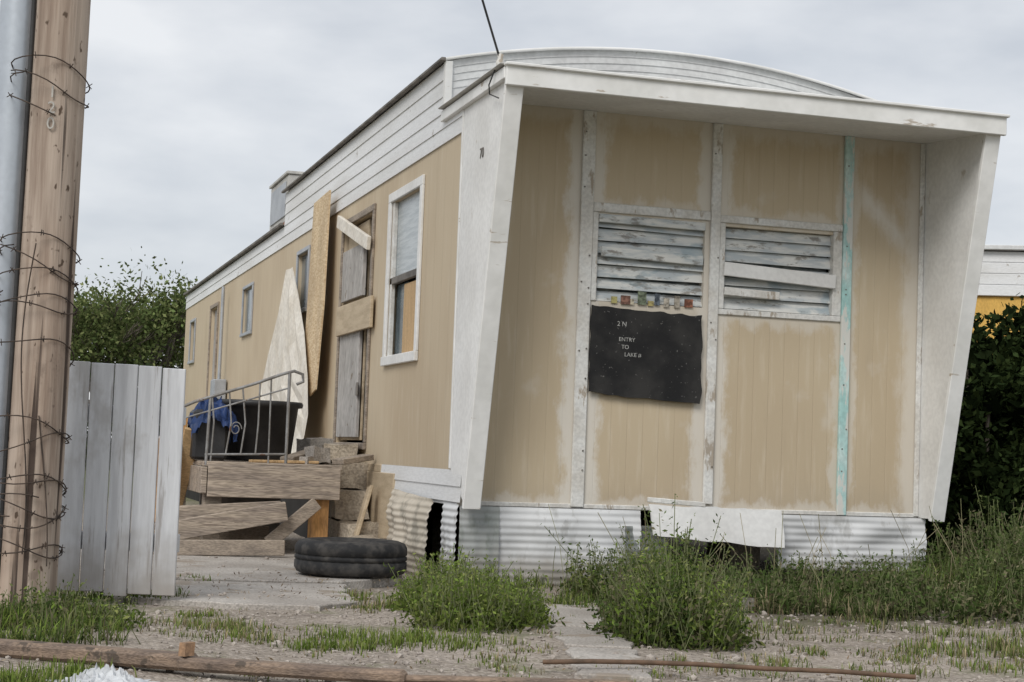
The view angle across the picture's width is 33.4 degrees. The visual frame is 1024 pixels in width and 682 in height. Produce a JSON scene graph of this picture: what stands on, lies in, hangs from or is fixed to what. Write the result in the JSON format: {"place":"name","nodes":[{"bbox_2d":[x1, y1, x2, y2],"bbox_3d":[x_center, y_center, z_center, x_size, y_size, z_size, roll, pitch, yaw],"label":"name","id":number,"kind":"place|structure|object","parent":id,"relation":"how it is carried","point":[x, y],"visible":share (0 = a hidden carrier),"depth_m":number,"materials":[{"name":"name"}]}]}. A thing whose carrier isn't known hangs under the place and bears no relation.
{"place":"outdoors","nodes":[
{"label":"outdoors","id":0,"kind":"place"},
{"bbox_2d":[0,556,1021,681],"bbox_3d":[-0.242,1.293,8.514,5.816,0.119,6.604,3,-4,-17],"label":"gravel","id":1,"kind":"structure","parent":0,"point":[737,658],"depth_m":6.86,"materials":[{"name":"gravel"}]},
{"bbox_2d":[0,467,1023,681],"bbox_3d":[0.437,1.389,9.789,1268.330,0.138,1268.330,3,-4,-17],"label":"ground","id":2,"kind":"structure","parent":0,"point":[966,673],"depth_m":6.81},
{"bbox_2d":[0,0,91,608],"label":"utility pole","id":3,"kind":"object","parent":2,"relation":"on","point":[43,57],"visible":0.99,"depth_m":7.51,"materials":[{"name":"brown wood"}]},
{"bbox_2d":[0,569,150,632],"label":"weed clump","id":4,"kind":"object","parent":2,"relation":"on","point":[116,614],"visible":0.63,"depth_m":6.98,"materials":[{"name":"green plant"}]},
{"bbox_2d":[50,662,155,681],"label":"gravel pile","id":5,"kind":"object","parent":2,"relation":"on","point":[106,673],"visible":0.93,"depth_m":5.32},
{"bbox_2d":[57,361,185,596],"bbox_3d":[-1.901,0.646,8.068,0.680,1.103,0.066,2,-4,0],"label":"white plank fence","id":6,"kind":"object","parent":2,"relation":"on","point":[125,413],"visible":0.68,"depth_m":8.04,"materials":[{"name":"wood"}]},
{"bbox_2d":[70,246,197,468],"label":"deciduous tree","id":7,"kind":"object","parent":2,"relation":"on","point":[98,333],"visible":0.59,"depth_m":42.96,"materials":[{"name":"green plant"}]},
{"bbox_2d":[186,490,329,537],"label":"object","id":8,"kind":"object","parent":2,"relation":"on","point":[293,506],"depth_m":15.23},
{"bbox_2d":[0,638,633,681],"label":"landscape timber","id":9,"kind":"object","parent":2,"relation":"on","point":[131,657],"visible":0.99,"depth_m":5.70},
{"bbox_2d":[249,437,386,538],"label":"broken steps","id":10,"kind":"structure","parent":2,"relation":"on","point":[348,514],"depth_m":11.94,"materials":[{"name":"wood"}]},
{"bbox_2d":[305,190,330,395],"bbox_3d":[-1.620,-0.376,14.105,0.054,1.670,0.740,3,-4,-17],"label":"strand board sheet","id":11,"kind":"object","parent":2,"relation":"on","point":[317,278],"visible":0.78,"depth_m":14.03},
{"bbox_2d":[80,549,651,681],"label":"concrete walkway","id":12,"kind":"structure","parent":2,"relation":"on","point":[579,640],"depth_m":8.37,"materials":[{"name":"concrete"}]},
{"bbox_2d":[153,418,287,555],"bbox_3d":[-2.067,0.969,11.700,0.956,0.937,1.316,3,-4,-17],"label":"lumber pile","id":13,"kind":"object","parent":12,"relation":"on","point":[241,529],"visible":0.46,"depth_m":11.32,"materials":[{"name":"brown wood"}]},
{"bbox_2d":[183,459,341,539],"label":"wooden deck","id":14,"kind":"structure","parent":12,"relation":"on","point":[234,481],"depth_m":11.54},
{"bbox_2d":[190,409,227,459],"bbox_3d":[-2.143,0.660,12.026,0.240,0.350,0.300,3,-4,-17],"label":"storage bin","id":15,"kind":"object","parent":14,"relation":"on","point":[198,445],"visible":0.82,"depth_m":11.88,"materials":[{"name":"black plastic"}]},
{"bbox_2d":[188,396,237,442],"bbox_3d":[-2.104,0.542,11.995,0.350,0.342,0.390,3,-4,-17],"label":"blue tarp","id":16,"kind":"object","parent":15,"relation":"on","point":[222,415],"visible":0.72,"depth_m":11.88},
{"bbox_2d":[184,370,304,464],"bbox_3d":[-1.847,0.510,11.559,0.868,0.671,0.044,3,-4,-17],"label":"metal stair railing","id":17,"kind":"object","parent":14,"relation":"on","point":[211,397],"visible":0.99,"depth_m":11.57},
{"bbox_2d":[218,399,302,460],"bbox_3d":[-1.883,0.656,12.451,0.700,0.435,0.700,3,-4,-17],"label":"black plastic tub","id":18,"kind":"object","parent":14,"relation":"on","point":[278,426],"visible":0.53,"depth_m":12.18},
{"bbox_2d":[294,537,406,577],"bbox_3d":[-0.933,1.251,9.881,0.650,0.200,0.650,3,-4,-17],"label":"car tire","id":19,"kind":"object","parent":12,"relation":"on","point":[348,557],"visible":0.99,"depth_m":9.62,"materials":[{"name":"rubber"}]},
{"bbox_2d":[366,471,394,537],"bbox_3d":[-0.941,1.201,11.860,0.020,0.580,1.020,3,-4,-17],"label":"skirt tan panel","id":20,"kind":"object","parent":2,"relation":"on","point":[383,483],"visible":0.28,"depth_m":11.71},
{"bbox_2d":[386,489,432,577],"bbox_3d":[-0.675,1.218,10.753,0.097,0.540,1.191,3,-4,-15],"label":"skirt side","id":21,"kind":"object","parent":2,"relation":"on","point":[407,516],"visible":0.67,"depth_m":10.55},
{"bbox_2d":[425,516,459,551],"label":"pier","id":22,"kind":"structure","parent":2,"relation":"on","point":[434,538],"depth_m":13.13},
{"bbox_2d":[440,502,458,572],"bbox_3d":[-0.375,1.196,9.950,0.029,0.500,0.320,3,-4,-17],"label":"skirt side","id":23,"kind":"object","parent":2,"relation":"on","point":[448,522],"visible":0.71,"depth_m":9.94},
{"bbox_2d":[376,542,565,634],"bbox_3d":[-0.211,1.143,8.004,0.895,0.372,1.780,3,-4,-17],"label":"weed clump","id":24,"kind":"object","parent":2,"relation":"on","point":[457,599],"visible":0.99,"depth_m":7.49,"materials":[{"name":"green plant"}]},
{"bbox_2d":[458,506,499,579],"bbox_3d":[-0.193,1.204,9.828,0.240,0.502,0.030,3,-4,-17],"label":"skirt front","id":25,"kind":"object","parent":2,"relation":"on","point":[479,532],"visible":0.64,"depth_m":9.83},
{"bbox_2d":[0,570,1017,681],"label":"leaf litter","id":26,"kind":"object","parent":2,"relation":"on","point":[488,643],"visible":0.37,"depth_m":7.21,"materials":[{"name":"brown plant"}]},
{"bbox_2d":[498,507,640,585],"bbox_3d":[0.338,1.234,9.999,0.885,0.502,0.048,3,-4,-17],"label":"skirt front","id":27,"kind":"object","parent":2,"relation":"on","point":[527,542],"visible":0.65,"depth_m":9.96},
{"bbox_2d":[625,526,667,572],"bbox_3d":[0.804,1.301,10.194,0.042,0.390,0.413,-1,-5,41],"label":"skirt loose","id":28,"kind":"object","parent":2,"relation":"on","point":[630,530],"visible":0.2,"depth_m":10.15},
{"bbox_2d":[540,494,765,652],"bbox_3d":[0.690,1.063,8.338,0.905,0.680,3.069,2,-4,-4],"label":"weed clump","id":29,"kind":"object","parent":2,"relation":"on","point":[675,608],"visible":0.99,"depth_m":7.14,"materials":[{"name":"green plant"}]},
{"bbox_2d":[543,659,915,679],"bbox_3d":[0.775,1.168,6.111,1.331,0.032,0.089,2,-4,-1],"label":"fallen branch","id":30,"kind":"object","parent":2,"relation":"on","point":[729,666],"visible":1,"depth_m":6.12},
{"bbox_2d":[706,542,759,570],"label":"pier","id":31,"kind":"structure","parent":2,"relation":"on","point":[739,549],"depth_m":11.49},
{"bbox_2d":[548,498,1023,601],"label":"dry grass stalks","id":32,"kind":"object","parent":2,"relation":"on","point":[811,545],"visible":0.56,"depth_m":9.43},
{"bbox_2d":[620,484,1023,624],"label":"weed clump","id":33,"kind":"object","parent":2,"relation":"on","point":[926,602],"visible":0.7,"depth_m":9.08,"materials":[{"name":"green plant"}]},
{"bbox_2d":[778,515,926,570],"bbox_3d":[2.106,1.250,10.539,1.010,0.332,0.050,3,-4,-16],"label":"skirt front","id":34,"kind":"object","parent":2,"relation":"on","point":[851,535],"visible":0.77,"depth_m":10.53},
{"bbox_2d":[925,293,1023,559],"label":"overgrown shrub","id":35,"kind":"object","parent":2,"relation":"on","point":[988,460],"visible":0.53,"depth_m":12.57,"materials":[{"name":"green plant"}]},
{"bbox_2d":[0,550,1023,681],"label":"grass","id":36,"kind":"structure","parent":0,"point":[71,635],"depth_m":6.96,"materials":[{"name":"green plant"}]},
{"bbox_2d":[74,0,1023,437],"label":"sky","id":37,"kind":"structure","parent":0,"point":[197,108],"materials":[{"name":"white"}]},
{"bbox_2d":[972,296,1023,338],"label":"walls","id":38,"kind":"structure","parent":0,"point":[986,305],"depth_m":18.15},
{"bbox_2d":[977,285,1023,296],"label":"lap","id":39,"kind":"object","parent":38,"relation":"on","point":[1001,290],"depth_m":18.11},
{"bbox_2d":[979,273,1023,284],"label":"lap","id":40,"kind":"object","parent":39,"relation":"on","point":[1001,279],"depth_m":18.12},
{"bbox_2d":[981,262,1023,273],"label":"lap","id":41,"kind":"object","parent":40,"relation":"on","point":[1000,268],"depth_m":18.13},
{"bbox_2d":[982,251,1023,262],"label":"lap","id":42,"kind":"object","parent":41,"relation":"on","point":[1002,257],"depth_m":18.15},
{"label":"back walls","id":43,"kind":"object","parent":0,"visible":0},
{"bbox_2d":[187,225,283,294],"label":"roof","id":44,"kind":"structure","parent":43,"relation":"on","point":[238,258],"depth_m":19.59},
{"bbox_2d":[183,223,282,295],"bbox_3d":[-3.489,-0.899,20.615,0.030,0.028,8.730,3,-4,-17],"label":"edge","id":45,"kind":"object","parent":44,"relation":"attached to","point":[264,236],"visible":1,"depth_m":19.31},
{"bbox_2d":[269,170,303,229],"bbox_3d":[-1.862,-1.322,17.538,1.120,0.610,1.140,3,-4,-17],"label":"evaporative cooler","id":46,"kind":"object","parent":44,"relation":"on","point":[278,197],"visible":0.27,"depth_m":17.26,"materials":[{"name":"metal"}]},
{"bbox_2d":[260,267,307,452],"bbox_3d":[-1.999,0.188,15.084,0.083,1.727,2.750,3,-4,-17],"label":"torn house wrap","id":47,"kind":"object","parent":43,"relation":"attached to","point":[287,351],"visible":0.64,"depth_m":15.02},
{"bbox_2d":[183,134,460,468],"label":"long wall","id":48,"kind":"structure","parent":43,"relation":"attached to","point":[408,414],"depth_m":12.11,"materials":[{"name":"beige"}]},
{"bbox_2d":[210,286,226,398],"bbox_3d":[-3.449,0.653,20.008,0.145,2.600,0.350,3,-4,-17],"label":"electric meter box","id":49,"kind":"object","parent":48,"relation":"attached to","point":[218,385],"visible":0.48,"depth_m":20.04,"materials":[{"name":"metal"}]},
{"bbox_2d":[186,111,461,309],"bbox_3d":[-2.506,-0.952,17.465,0.009,0.201,15.225,3,-4,-17],"label":"band","id":50,"kind":"object","parent":48,"relation":"attached to","point":[432,136],"visible":0.94,"depth_m":13.22,"materials":[{"name":"white"}]},
{"bbox_2d":[333,232,344,441],"bbox_3d":[-1.373,-0.049,13.529,0.017,1.700,0.050,3,-4,-17],"label":"door frame","id":51,"kind":"object","parent":48,"relation":"attached to","point":[338,349],"visible":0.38,"depth_m":13.50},
{"bbox_2d":[340,219,371,439],"bbox_3d":[-1.203,-0.068,13.142,0.020,1.660,0.750,3,-4,-17],"label":"door","id":52,"kind":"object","parent":48,"relation":"attached to","point":[366,226],"visible":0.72,"depth_m":12.81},
{"bbox_2d":[336,330,362,436],"bbox_3d":[-1.251,0.329,13.106,0.028,0.820,0.750,3,-4,-17],"label":"door skin","id":53,"kind":"object","parent":52,"relation":"attached to","point":[349,377],"depth_m":13.02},
{"bbox_2d":[337,215,370,249],"bbox_3d":[-1.209,-0.831,12.994,0.030,0.395,1.212,3,-4,-17],"label":"door diagonal","id":54,"kind":"object","parent":52,"relation":"attached to","point":[354,233],"depth_m":12.88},
{"bbox_2d":[341,245,366,302],"bbox_3d":[-1.217,-0.520,13.147,0.032,0.400,0.780,3,-4,-17],"label":"door skin","id":55,"kind":"object","parent":52,"relation":"attached to","point":[354,270],"depth_m":13.06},
{"bbox_2d":[336,295,373,336],"bbox_3d":[-1.192,-0.181,12.875,0.025,0.230,1.260,3,-4,-17],"label":"door board","id":56,"kind":"object","parent":52,"relation":"attached to","point":[354,316],"depth_m":12.77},
{"bbox_2d":[363,210,375,442],"bbox_3d":[-1.038,-0.109,12.431,0.017,1.700,0.050,3,-4,-17],"label":"door frame","id":57,"kind":"object","parent":48,"relation":"attached to","point":[369,329],"visible":0.84,"depth_m":12.41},
{"bbox_2d":[382,203,392,356],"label":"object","id":58,"kind":"structure","parent":48,"relation":"attached to","point":[387,279],"depth_m":11.91,"materials":[{"name":"white paint"}]},
{"bbox_2d":[387,202,398,355],"bbox_3d":[-0.829,-0.428,11.884,0.030,1.080,0.050,3,-4,-17],"label":"side window stile","id":59,"kind":"object","parent":48,"relation":"attached to","point":[392,275],"visible":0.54,"depth_m":11.87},
{"bbox_2d":[380,350,417,366],"bbox_3d":[-0.762,0.120,11.450,0.029,0.065,0.990,3,-4,-17],"label":"window sill","id":60,"kind":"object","parent":48,"relation":"attached to","point":[404,357],"visible":1,"depth_m":11.36,"materials":[{"name":"white paint"}]},
{"bbox_2d":[394,282,408,353],"bbox_3d":[-0.759,-0.145,11.727,0.005,0.500,0.360,3,-4,-17],"label":"side window","id":61,"kind":"structure","parent":48,"relation":"attached to","point":[399,319],"depth_m":11.78,"materials":[{"name":"grey glass"}]},
{"bbox_2d":[389,174,424,203],"bbox_3d":[-0.715,-1.022,11.527,0.019,0.065,0.990,3,-4,-17],"label":"side window top","id":62,"kind":"structure","parent":48,"relation":"attached to","point":[408,188],"depth_m":11.46,"materials":[{"name":"white paint"}]},
{"bbox_2d":[396,191,419,275],"bbox_3d":[-0.682,-0.723,11.521,0.010,0.530,0.860,3,-4,-17],"label":"window blind","id":63,"kind":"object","parent":48,"relation":"attached to","point":[407,236],"depth_m":11.58,"materials":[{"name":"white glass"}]},
{"bbox_2d":[402,280,415,352],"bbox_3d":[-0.658,-0.159,11.309,0.015,0.480,0.500,3,-4,-17],"label":"side window ply","id":64,"kind":"object","parent":48,"relation":"attached to","point":[408,317],"visible":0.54,"depth_m":11.38,"materials":[{"name":"brown wood"}]},
{"bbox_2d":[413,184,424,350],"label":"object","id":65,"kind":"structure","parent":48,"relation":"attached to","point":[419,267],"depth_m":11.03,"materials":[{"name":"white paint"}]},
{"bbox_2d":[381,465,461,502],"bbox_3d":[-0.600,0.891,10.798,0.010,0.182,2.120,3,-4,-17],"label":"sill band","id":66,"kind":"object","parent":48,"relation":"attached to","point":[440,484],"visible":0.94,"depth_m":10.53,"materials":[{"name":"white"}]},
{"bbox_2d":[448,110,463,468],"bbox_3d":[-0.329,-0.315,10.125,0.008,2.140,0.030,3,-4,-17],"label":"lap joint strip","id":67,"kind":"object","parent":48,"relation":"attached to","point":[453,361],"visible":1,"depth_m":10.12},
{"bbox_2d":[286,52,863,191],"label":"raised roof","id":68,"kind":"structure","parent":43,"relation":"on","point":[417,84],"depth_m":12.31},
{"bbox_2d":[281,57,445,192],"bbox_3d":[-1.320,-1.598,13.557,0.030,0.020,6.150,3,-4,-17],"label":"raised edge","id":69,"kind":"object","parent":68,"relation":"attached to","point":[431,68],"visible":1,"depth_m":12.59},
{"bbox_2d":[284,64,443,225],"bbox_3d":[-1.300,-1.427,13.559,0.009,0.322,6.080,3,-4,-17],"label":"raised band","id":70,"kind":"object","parent":68,"relation":"attached to","point":[410,114],"visible":0.96,"depth_m":12.68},
{"bbox_2d":[442,61,452,110],"bbox_3d":[-0.402,-1.587,10.655,0.048,0.320,0.048,3,-4,-17],"label":"raised corner","id":71,"kind":"object","parent":68,"relation":"attached to","point":[447,80],"visible":0.76,"depth_m":10.63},
{"bbox_2d":[450,50,861,98],"bbox_3d":[1.053,-1.606,11.103,3.050,0.525,0.001,3,-4,-17],"label":"raised face","id":72,"kind":"object","parent":68,"relation":"attached to","point":[585,56],"visible":0.34,"depth_m":11.06},
{"bbox_2d":[445,47,875,99],"bbox_3d":[1.066,-1.771,11.090,3.115,0.219,0.020,3,-4,-17],"label":"crown lip","id":73,"kind":"object","parent":68,"relation":"attached to","point":[664,52],"visible":0.94,"depth_m":11.06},
{"bbox_3d":[0.075,1.407,11.227,0.220,0.300,0.400,3,-4,-17],"label":"pier","id":74,"kind":"object","parent":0,"visible":0},
{"bbox_2d":[428,502,459,521],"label":"chassis beam","id":75,"kind":"structure","parent":74,"relation":"on","point":[436,511],"depth_m":13.07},
{"label":"floor pan","id":76,"kind":"object","parent":75,"relation":"on","visible":0},
{"bbox_2d":[457,104,920,517],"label":"end wall","id":77,"kind":"structure","parent":76,"relation":"on","point":[776,415],"depth_m":10.42,"materials":[{"name":"beige"}]},
{"bbox_2d":[450,81,504,498],"bbox_3d":[-0.171,-0.262,9.700,0.060,2.402,0.891,3,-4,-17],"label":"cheek","id":78,"kind":"object","parent":77,"relation":"attached to","point":[482,118],"visible":0.74,"depth_m":9.82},
{"bbox_2d":[462,83,523,509],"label":"corner trim","id":79,"kind":"structure","parent":78,"relation":"attached to","point":[494,278],"depth_m":9.49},
{"bbox_2d":[570,110,596,506],"bbox_3d":[0.426,-0.199,10.153,0.080,2.368,0.020,3,-4,-17],"label":"batten","id":80,"kind":"object","parent":77,"relation":"attached to","point":[583,316],"visible":1,"depth_m":10.14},
{"bbox_2d":[591,212,598,300],"bbox_3d":[0.485,-0.506,10.220,0.037,0.534,0.062,3,-4,-17],"label":"jamb","id":81,"kind":"object","parent":77,"relation":"attached to","point":[594,254],"visible":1,"depth_m":10.19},
{"bbox_2d":[588,305,702,403],"bbox_3d":[0.806,0.082,10.235,0.730,0.559,0.012,3,-4,-17],"label":"black board","id":82,"kind":"object","parent":77,"relation":"attached to","point":[666,366],"visible":1,"depth_m":10.23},
{"bbox_2d":[595,227,698,306],"bbox_3d":[0.818,-0.471,10.381,0.693,0.510,0.005,3,-4,-17],"label":"window back","id":83,"kind":"structure","parent":77,"relation":"attached to","point":[644,280],"depth_m":10.36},
{"bbox_2d":[596,278,701,295],"bbox_3d":[0.825,-0.328,10.328,0.693,0.067,0.038,3,-4,-17],"label":"louver","id":84,"kind":"object","parent":77,"relation":"attached to","point":[648,286],"visible":1,"depth_m":10.33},
{"bbox_2d":[596,291,701,306],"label":"louver","id":85,"kind":"object","parent":77,"relation":"attached to","point":[603,295],"visible":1,"depth_m":10.32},
{"bbox_2d":[597,265,701,282],"bbox_3d":[0.828,-0.406,10.333,0.693,0.077,0.026,3,-4,-17],"label":"louver","id":86,"kind":"object","parent":77,"relation":"attached to","point":[648,273],"visible":1,"depth_m":10.33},
{"bbox_2d":[597,253,702,271],"bbox_3d":[0.831,-0.479,10.338,0.693,0.078,0.039,3,-4,-17],"label":"louver","id":87,"kind":"object","parent":77,"relation":"attached to","point":[631,262],"visible":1,"depth_m":10.32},
{"bbox_2d":[598,229,702,246],"bbox_3d":[0.836,-0.624,10.348,0.693,0.076,0.028,3,-4,-17],"label":"louver","id":88,"kind":"object","parent":77,"relation":"attached to","point":[647,237],"visible":1,"depth_m":10.35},
{"bbox_2d":[598,241,702,255],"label":"louver","id":89,"kind":"object","parent":77,"relation":"attached to","point":[678,249],"visible":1,"depth_m":10.36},
{"bbox_2d":[598,222,703,236],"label":"louver","id":90,"kind":"object","parent":77,"relation":"attached to","point":[655,229],"visible":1,"depth_m":10.35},
{"bbox_2d":[601,246,702,265],"bbox_3d":[0.849,-0.513,10.305,0.661,0.075,0.014,3,-4,-17],"label":"window patch board","id":91,"kind":"object","parent":77,"relation":"attached to","point":[616,252],"depth_m":10.30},
{"bbox_2d":[594,202,710,220],"bbox_3d":[0.850,-0.783,10.316,0.760,0.055,0.016,3,-4,-17],"label":"rail top","id":92,"kind":"object","parent":77,"relation":"attached to","point":[651,211],"visible":1,"depth_m":10.31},
{"bbox_2d":[599,214,705,230],"bbox_3d":[0.852,-0.718,10.319,0.690,0.055,0.012,3,-4,-17],"label":"window slat","id":93,"kind":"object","parent":77,"relation":"attached to","point":[653,222],"depth_m":10.31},
{"bbox_2d":[481,501,915,517],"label":"base trim","id":94,"kind":"structure","parent":77,"relation":"attached to","point":[635,507],"depth_m":10.17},
{"bbox_2d":[702,123,722,503],"bbox_3d":[1.223,-0.174,10.393,0.062,2.328,0.022,3,-4,-17],"label":"batten","id":95,"kind":"object","parent":77,"relation":"attached to","point":[711,360],"visible":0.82,"depth_m":10.38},
{"bbox_2d":[648,504,784,547],"bbox_3d":[1.226,1.106,10.199,0.878,0.239,0.035,3,-4,-17],"label":"hanging panel","id":96,"kind":"object","parent":77,"relation":"attached to","point":[761,528],"visible":0.92,"depth_m":10.21,"materials":[{"name":"white paint"}]},
{"bbox_2d":[718,223,725,308],"bbox_3d":[1.274,-0.460,10.457,0.039,0.528,0.064,3,-4,-17],"label":"jamb","id":97,"kind":"object","parent":77,"relation":"attached to","point":[721,265],"visible":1,"depth_m":10.43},
{"bbox_2d":[522,87,980,143],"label":"soffit","id":98,"kind":"structure","parent":77,"relation":"attached to","point":[653,108],"depth_m":10.14,"materials":[{"name":"white paint"}]},
{"bbox_2d":[505,65,1006,135],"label":"fascia","id":99,"kind":"structure","parent":98,"relation":"attached to","point":[549,79],"depth_m":9.69,"materials":[{"name":"wood"}]},
{"bbox_2d":[504,61,1009,117],"bbox_3d":[1.461,-1.423,9.726,3.135,0.018,0.050,3,-4,-17],"label":"fascia drip","id":100,"kind":"object","parent":99,"relation":"attached to","point":[748,88],"visible":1,"depth_m":9.67},
{"bbox_3d":[1.249,-1.391,10.413,3.110,0.008,1.410,3,-4,-17],"label":"front roof","id":101,"kind":"object","parent":99,"relation":"on","visible":0},
{"bbox_2d":[438,62,503,109],"bbox_3d":[-0.238,-1.477,9.949,0.050,0.010,1.360,3,-4,-17],"label":"side drip","id":102,"kind":"object","parent":101,"relation":"on","point":[481,79],"visible":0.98,"depth_m":9.89,"materials":[{"name":"metal"}]},
{"bbox_2d":[441,66,505,121],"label":"side fascia","id":103,"kind":"structure","parent":101,"relation":"attached to","point":[476,93],"depth_m":9.90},
{"bbox_2d":[724,287,779,299],"bbox_3d":[1.473,-0.291,10.469,0.371,0.060,0.014,3,-4,-17],"label":"window patch board","id":104,"kind":"object","parent":77,"relation":"attached to","point":[750,293],"depth_m":10.46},
{"bbox_2d":[723,238,826,315],"bbox_3d":[1.627,-0.425,10.625,0.728,0.510,0.005,3,-4,-17],"label":"window back","id":105,"kind":"structure","parent":77,"relation":"attached to","point":[796,268],"depth_m":10.64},
{"bbox_2d":[724,297,829,315],"bbox_3d":[1.632,-0.214,10.568,0.728,0.074,0.037,3,-4,-17],"label":"louver","id":106,"kind":"object","parent":77,"relation":"attached to","point":[775,306],"visible":1,"depth_m":10.57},
{"bbox_2d":[724,286,829,303],"bbox_3d":[1.635,-0.287,10.573,0.728,0.076,0.030,3,-4,-17],"label":"louver","id":107,"kind":"object","parent":77,"relation":"attached to","point":[804,296],"visible":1,"depth_m":10.61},
{"bbox_2d":[724,277,829,291],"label":"louver","id":108,"kind":"object","parent":77,"relation":"attached to","point":[748,282],"visible":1,"depth_m":10.55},
{"bbox_2d":[725,250,829,268],"bbox_3d":[1.643,-0.505,10.587,0.728,0.077,0.026,3,-4,-17],"label":"louver","id":109,"kind":"object","parent":77,"relation":"attached to","point":[775,259],"visible":1,"depth_m":10.59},
{"bbox_2d":[725,239,830,256],"bbox_3d":[1.645,-0.578,10.592,0.728,0.075,0.030,3,-4,-17],"label":"louver","id":110,"kind":"object","parent":77,"relation":"attached to","point":[776,247],"visible":1,"depth_m":10.59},
{"bbox_2d":[726,228,830,245],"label":"louver","id":111,"kind":"object","parent":77,"relation":"attached to","point":[777,236],"visible":1,"depth_m":10.60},
{"bbox_2d":[723,262,835,288],"bbox_3d":[1.655,-0.404,10.520,0.759,0.120,0.016,3,-4,-17],"label":"window patch board","id":112,"kind":"object","parent":77,"relation":"attached to","point":[731,269],"depth_m":10.51,"materials":[{"name":"white paint"}]},
{"bbox_2d":[718,309,840,321],"bbox_3d":[1.651,-0.158,10.528,0.833,0.035,0.012,3,-4,-17],"label":"rail","id":113,"kind":"object","parent":77,"relation":"attached to","point":[778,315],"visible":1,"depth_m":10.52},
{"bbox_2d":[721,215,842,231],"bbox_3d":[1.672,-0.726,10.564,0.833,0.045,0.016,3,-4,-17],"label":"rail top","id":114,"kind":"object","parent":77,"relation":"attached to","point":[780,223],"visible":1,"depth_m":10.55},
{"bbox_2d":[828,232,842,315],"bbox_3d":[2.022,-0.417,10.683,0.061,0.528,0.064,3,-4,-17],"label":"jamb","id":115,"kind":"object","parent":77,"relation":"attached to","point":[834,305],"visible":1,"depth_m":10.66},
{"bbox_2d":[836,136,854,515],"bbox_3d":[2.080,-0.102,10.650,0.063,2.373,0.024,3,-4,-17],"label":"batten strip","id":116,"kind":"object","parent":77,"relation":"attached to","point":[845,326],"visible":1,"depth_m":10.64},
{"bbox_2d":[913,144,925,516],"bbox_3d":[2.579,-0.076,10.805,0.033,2.368,0.016,3,-4,-17],"label":"batten edge","id":117,"kind":"object","parent":77,"relation":"attached to","point":[919,331],"visible":1,"depth_m":10.80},
{"bbox_2d":[918,134,983,518],"bbox_3d":[2.726,-0.102,10.483,0.056,2.403,0.716,3,-4,-17],"label":"cheek","id":118,"kind":"object","parent":77,"relation":"attached to","point":[951,171],"visible":0.74,"depth_m":10.61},
{"bbox_2d":[928,134,1000,521],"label":"corner trim","id":119,"kind":"structure","parent":118,"relation":"attached to","point":[968,299],"depth_m":10.36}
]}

